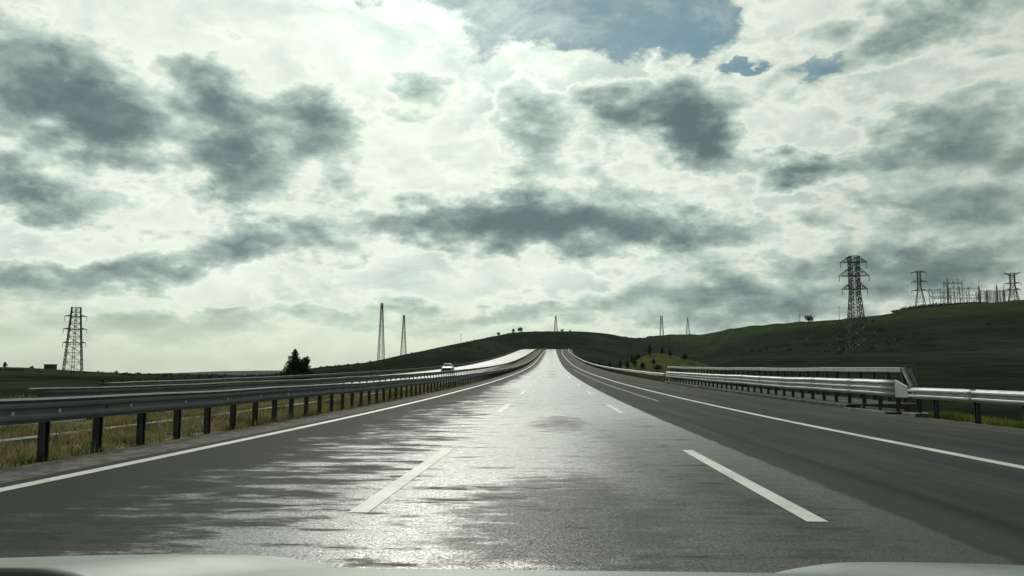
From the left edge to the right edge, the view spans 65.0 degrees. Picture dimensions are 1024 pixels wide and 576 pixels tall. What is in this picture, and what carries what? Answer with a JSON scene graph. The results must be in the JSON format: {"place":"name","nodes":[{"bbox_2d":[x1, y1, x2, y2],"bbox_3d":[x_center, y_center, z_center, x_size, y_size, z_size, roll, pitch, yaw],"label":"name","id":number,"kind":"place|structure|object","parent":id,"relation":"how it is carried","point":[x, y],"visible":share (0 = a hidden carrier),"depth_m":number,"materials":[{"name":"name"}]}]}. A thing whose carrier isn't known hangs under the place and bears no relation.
{"place":"outdoors","nodes":[
{"label":"outdoors","id":0,"kind":"place"},
{"bbox_2d":[0,349,534,426],"bbox_3d":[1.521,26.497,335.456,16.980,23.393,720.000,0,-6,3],"label":"opposite road","id":1,"kind":"structure","parent":0,"point":[512,357],"depth_m":223.20,"materials":[{"name":"grey asphalt"}]},
{"bbox_2d":[0,349,545,470],"bbox_3d":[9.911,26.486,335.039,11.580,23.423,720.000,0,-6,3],"label":"median","id":2,"kind":"object","parent":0,"point":[197,434],"visible":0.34,"depth_m":16.71,"materials":[{"name":"soil"}]},
{"bbox_2d":[0,382,471,469],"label":"median grass","id":3,"kind":"structure","parent":2,"relation":"on","point":[115,437],"depth_m":17.64,"materials":[{"name":"green plant"}]},
{"bbox_2d":[1,349,542,445],"bbox_3d":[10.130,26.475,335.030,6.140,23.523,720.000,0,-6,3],"label":"drain kerb","id":4,"kind":"structure","parent":2,"relation":"on","point":[28,439],"depth_m":17.12,"materials":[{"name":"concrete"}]},
{"bbox_2d":[0,348,547,461],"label":"guardrail","id":5,"kind":"object","parent":2,"relation":"on","point":[43,413],"visible":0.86,"depth_m":15.02,"materials":[{"name":"metal"}]},
{"bbox_2d":[27,348,541,419],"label":"guardrail","id":6,"kind":"object","parent":2,"relation":"on","point":[73,391],"visible":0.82,"depth_m":29.26,"materials":[{"name":"metal"}]},
{"bbox_2d":[0,349,546,483],"bbox_3d":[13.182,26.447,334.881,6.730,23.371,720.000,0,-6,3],"label":"shoulder","id":7,"kind":"object","parent":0,"point":[15,474],"visible":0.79,"depth_m":13.49},
{"bbox_2d":[441,364,453,370],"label":"oncoming car","id":8,"kind":"object","parent":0,"point":[447,367],"visible":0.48,"depth_m":127.26,"materials":[{"name":"white paint"}]},
{"bbox_2d":[458,350,518,366],"bbox_3d":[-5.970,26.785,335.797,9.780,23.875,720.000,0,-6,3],"label":"verge","id":9,"kind":"structure","parent":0,"point":[488,360],"depth_m":307.90,"materials":[{"name":"soil"}]},
{"bbox_2d":[0,367,439,398],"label":"verge grass","id":10,"kind":"structure","parent":9,"relation":"on","point":[19,397],"depth_m":107.57,"materials":[{"name":"green plant"}]},
{"bbox_2d":[98,348,524,386],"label":"guardrail","id":11,"kind":"object","parent":9,"relation":"on","point":[102,383],"visible":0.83,"depth_m":66.31,"materials":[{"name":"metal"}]},
{"bbox_2d":[0,349,1023,572],"bbox_3d":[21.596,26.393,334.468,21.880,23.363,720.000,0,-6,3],"label":"road","id":12,"kind":"structure","parent":0,"point":[554,466],"depth_m":8.14,"materials":[{"name":"grey asphalt"}]},
{"bbox_2d":[0,350,545,491],"bbox_3d":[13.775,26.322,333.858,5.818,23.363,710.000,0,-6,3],"label":"edge line marking","id":13,"kind":"object","parent":12,"relation":"on","point":[96,470],"visible":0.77,"depth_m":11.68,"materials":[{"name":"white paint"}]},
{"bbox_2d":[349,448,453,511],"bbox_3d":[-1.154,2.238,9.883,0.170,0.006,6.200,0,-6,3],"label":"lane dash marking","id":14,"kind":"object","parent":12,"relation":"on","point":[372,502],"visible":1,"depth_m":8.56,"materials":[{"name":"white paint"}]},
{"bbox_2d":[497,404,510,411],"bbox_3d":[-0.264,4.141,27.760,0.170,0.047,6.200,0,-6,3],"label":"lane dash marking","id":15,"kind":"object","parent":12,"relation":"on","point":[503,408],"visible":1,"depth_m":27.30,"materials":[{"name":"white paint"}]},
{"bbox_2d":[0,554,1023,575],"bbox_3d":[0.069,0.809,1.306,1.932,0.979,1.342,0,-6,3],"label":"car","id":16,"kind":"object","parent":12,"relation":"on","point":[176,565],"visible":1,"depth_m":0.97,"materials":[{"name":"silver metal"}]},
{"bbox_2d":[573,369,657,400],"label":"worn line marking","id":17,"kind":"object","parent":12,"relation":"on","point":[621,389],"visible":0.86,"depth_m":49.32,"materials":[{"name":"paint"}]},
{"bbox_2d":[607,405,623,412],"bbox_3d":[3.469,4.095,27.328,0.170,0.046,6.200,0,-6,3],"label":"lane dash marking","id":18,"kind":"object","parent":12,"relation":"on","point":[615,409],"visible":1,"depth_m":26.56,"materials":[{"name":"white paint"}]},
{"bbox_2d":[682,450,827,521],"bbox_3d":[2.579,2.191,9.451,0.170,0.005,6.200,0,-6,3],"label":"lane dash marking","id":19,"kind":"object","parent":12,"relation":"on","point":[797,510],"visible":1,"depth_m":8.04,"materials":[{"name":"white paint"}]},
{"bbox_2d":[562,353,1023,468],"bbox_3d":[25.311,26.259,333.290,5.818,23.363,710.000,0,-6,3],"label":"edge line marking","id":20,"kind":"object","parent":12,"relation":"on","point":[968,456],"visible":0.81,"depth_m":14.82,"materials":[{"name":"white paint"}]},
{"bbox_2d":[844,406,905,413],"bbox_3d":[11.458,3.865,25.495,0.620,0.140,3.400,0,-6,3],"label":"drain gutter","id":21,"kind":"object","parent":12,"relation":"on","point":[882,410],"visible":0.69,"depth_m":25.06,"materials":[{"name":"grey concrete"}]},
{"bbox_2d":[0,300,1023,427],"bbox_3d":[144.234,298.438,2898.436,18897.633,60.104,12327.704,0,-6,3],"label":"ground","id":22,"kind":"structure","parent":0,"point":[967,347],"depth_m":363.67,"materials":[{"name":"green plant"}]},
{"bbox_2d":[43,364,57,368],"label":"hut","id":23,"kind":"object","parent":22,"relation":"on","point":[50,366],"visible":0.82,"depth_m":446.33,"materials":[{"name":"black plastic"}]},
{"bbox_2d":[62,307,86,370],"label":"power pylon","id":24,"kind":"object","parent":22,"relation":"on","point":[67,342],"visible":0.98,"depth_m":490.80,"materials":[{"name":"metal"}]},
{"bbox_2d":[279,348,313,379],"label":"conifer tree","id":25,"kind":"object","parent":22,"relation":"on","point":[296,364],"visible":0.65,"depth_m":92.86,"materials":[{"name":"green plant"}]},
{"bbox_2d":[300,371,323,379],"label":"bush","id":26,"kind":"object","parent":22,"relation":"on","point":[313,377],"visible":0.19,"depth_m":92.16,"materials":[{"name":"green plant"}]},
{"bbox_2d":[377,303,384,359],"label":"power pylon","id":27,"kind":"object","parent":22,"relation":"on","point":[380,325],"visible":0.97,"depth_m":631.68,"materials":[{"name":"metal"}]},
{"bbox_2d":[400,315,406,354],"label":"power pylon","id":28,"kind":"object","parent":22,"relation":"on","point":[404,330],"visible":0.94,"depth_m":792.82,"materials":[{"name":"metal"}]},
{"bbox_2d":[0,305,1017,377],"bbox_3d":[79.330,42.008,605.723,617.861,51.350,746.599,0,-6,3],"label":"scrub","id":29,"kind":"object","parent":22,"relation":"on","point":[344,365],"visible":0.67,"depth_m":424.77,"materials":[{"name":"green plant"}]},
{"bbox_2d":[631,355,637,366],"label":"cypress shrub","id":30,"kind":"object","parent":22,"relation":"on","point":[635,362],"visible":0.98,"depth_m":185.01,"materials":[{"name":"green plant"}]},
{"bbox_2d":[647,344,650,355],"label":"cypress shrub","id":31,"kind":"object","parent":22,"relation":"on","point":[649,350],"visible":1,"depth_m":192.65,"materials":[{"name":"green plant"}]},
{"bbox_2d":[660,316,663,334],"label":"power pylon","id":32,"kind":"object","parent":22,"relation":"on","point":[662,325],"visible":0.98,"depth_m":1013.29,"materials":[{"name":"metal"}]},
{"bbox_2d":[805,315,813,321],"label":"hilltop tree","id":33,"kind":"object","parent":22,"relation":"on","point":[809,318],"visible":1,"depth_m":613.93,"materials":[{"name":"green plant"}]},
{"bbox_2d":[839,255,869,350],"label":"power pylon","id":34,"kind":"object","parent":22,"relation":"on","point":[850,287],"visible":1,"depth_m":343.37,"materials":[{"name":"metal"}]},
{"bbox_2d":[911,270,927,305],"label":"power pylon","id":35,"kind":"object","parent":22,"relation":"on","point":[919,277],"visible":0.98,"depth_m":627.26,"materials":[{"name":"metal"}]},
{"bbox_2d":[916,304,928,307],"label":"hedge bush","id":36,"kind":"object","parent":22,"relation":"on","point":[922,305],"visible":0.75,"depth_m":581.17,"materials":[{"name":"green plant"}]},
{"bbox_2d":[927,303,937,306],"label":"hedge bush","id":37,"kind":"object","parent":22,"relation":"on","point":[932,305],"visible":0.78,"depth_m":578.32,"materials":[{"name":"green plant"}]},
{"bbox_2d":[928,288,951,304],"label":"substation gantry","id":38,"kind":"object","parent":22,"relation":"on","point":[939,289],"visible":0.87,"depth_m":611.09,"materials":[{"name":"metal"}]},
{"bbox_2d":[932,292,966,303],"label":"substation gantry","id":39,"kind":"object","parent":22,"relation":"on","point":[943,298],"visible":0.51,"depth_m":629.45,"materials":[{"name":"metal"}]},
{"bbox_2d":[943,281,963,302],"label":"substation gantry","id":40,"kind":"object","parent":22,"relation":"on","point":[960,283],"visible":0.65,"depth_m":615.94,"materials":[{"name":"metal"}]},
{"bbox_2d":[947,278,960,303],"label":"substation gantry","id":41,"kind":"object","parent":22,"relation":"on","point":[953,290],"visible":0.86,"depth_m":601.80,"materials":[{"name":"metal"}]},
{"bbox_2d":[958,287,977,302],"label":"substation gantry","id":42,"kind":"object","parent":22,"relation":"on","point":[968,297],"visible":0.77,"depth_m":600.28,"materials":[{"name":"metal"}]},
{"bbox_2d":[978,281,980,301],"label":"lightning mast","id":43,"kind":"object","parent":22,"relation":"on","point":[979,299],"visible":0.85,"depth_m":590.15,"materials":[{"name":"metal"}]},
{"bbox_2d":[975,291,1005,301],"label":"substation gantry","id":44,"kind":"object","parent":22,"relation":"on","point":[990,294],"visible":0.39,"depth_m":615.70,"materials":[{"name":"metal"}]},
{"bbox_2d":[980,290,1014,302],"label":"substation gantry","id":45,"kind":"object","parent":22,"relation":"on","point":[994,291],"visible":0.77,"depth_m":593.97,"materials":[{"name":"metal"}]},
{"bbox_2d":[996,283,998,301],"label":"lightning mast","id":46,"kind":"object","parent":22,"relation":"on","point":[997,298],"visible":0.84,"depth_m":585.97,"materials":[{"name":"metal"}]},
{"bbox_2d":[1004,272,1021,300],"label":"power pylon","id":47,"kind":"object","parent":22,"relation":"on","point":[1014,283],"visible":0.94,"depth_m":596.24,"materials":[{"name":"metal"}]},
{"bbox_2d":[0,0,1023,373],"label":"sky","id":48,"kind":"structure","parent":0,"point":[214,185],"materials":[{"name":"white"}]},
{"bbox_2d":[605,369,681,381],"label":"verge grass","id":49,"kind":"structure","parent":0,"point":[668,379],"depth_m":85.97,"materials":[{"name":"green plant"}]},
{"bbox_2d":[568,349,1023,429],"bbox_3d":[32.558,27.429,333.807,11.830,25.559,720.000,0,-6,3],"label":"verge","id":50,"kind":"structure","parent":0,"point":[571,350],"depth_m":20.59,"materials":[{"name":"soil"}]},
{"bbox_2d":[569,348,1023,423],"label":"guardrail","id":51,"kind":"object","parent":50,"relation":"on","point":[897,389],"visible":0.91,"depth_m":27.37,"materials":[{"name":"metal"}]},
{"bbox_2d":[902,412,927,417],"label":"concrete block","id":52,"kind":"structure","parent":50,"relation":"on","point":[916,414],"depth_m":22.13,"materials":[{"name":"grey concrete"}]},
{"bbox_2d":[928,410,1023,428],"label":"verge grass","id":53,"kind":"structure","parent":0,"point":[959,416],"depth_m":20.39,"materials":[{"name":"green plant"}]},
{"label":"bridge deck edge","id":54,"kind":"structure","parent":0,"visible":0},
{"bbox_2d":[667,366,919,402],"bbox_3d":[15.120,6.276,56.061,0.235,2.371,58.620,0,-6,3],"label":"bridge railing","id":55,"kind":"object","parent":54,"relation":"on","point":[908,375],"visible":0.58,"depth_m":36.13,"materials":[{"name":"metal"}]},
{"bbox_2d":[664,381,922,410],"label":"bridge kerb","id":56,"kind":"structure","parent":54,"relation":"on","point":[842,402],"depth_m":33.77,"materials":[{"name":"concrete"}]}
]}

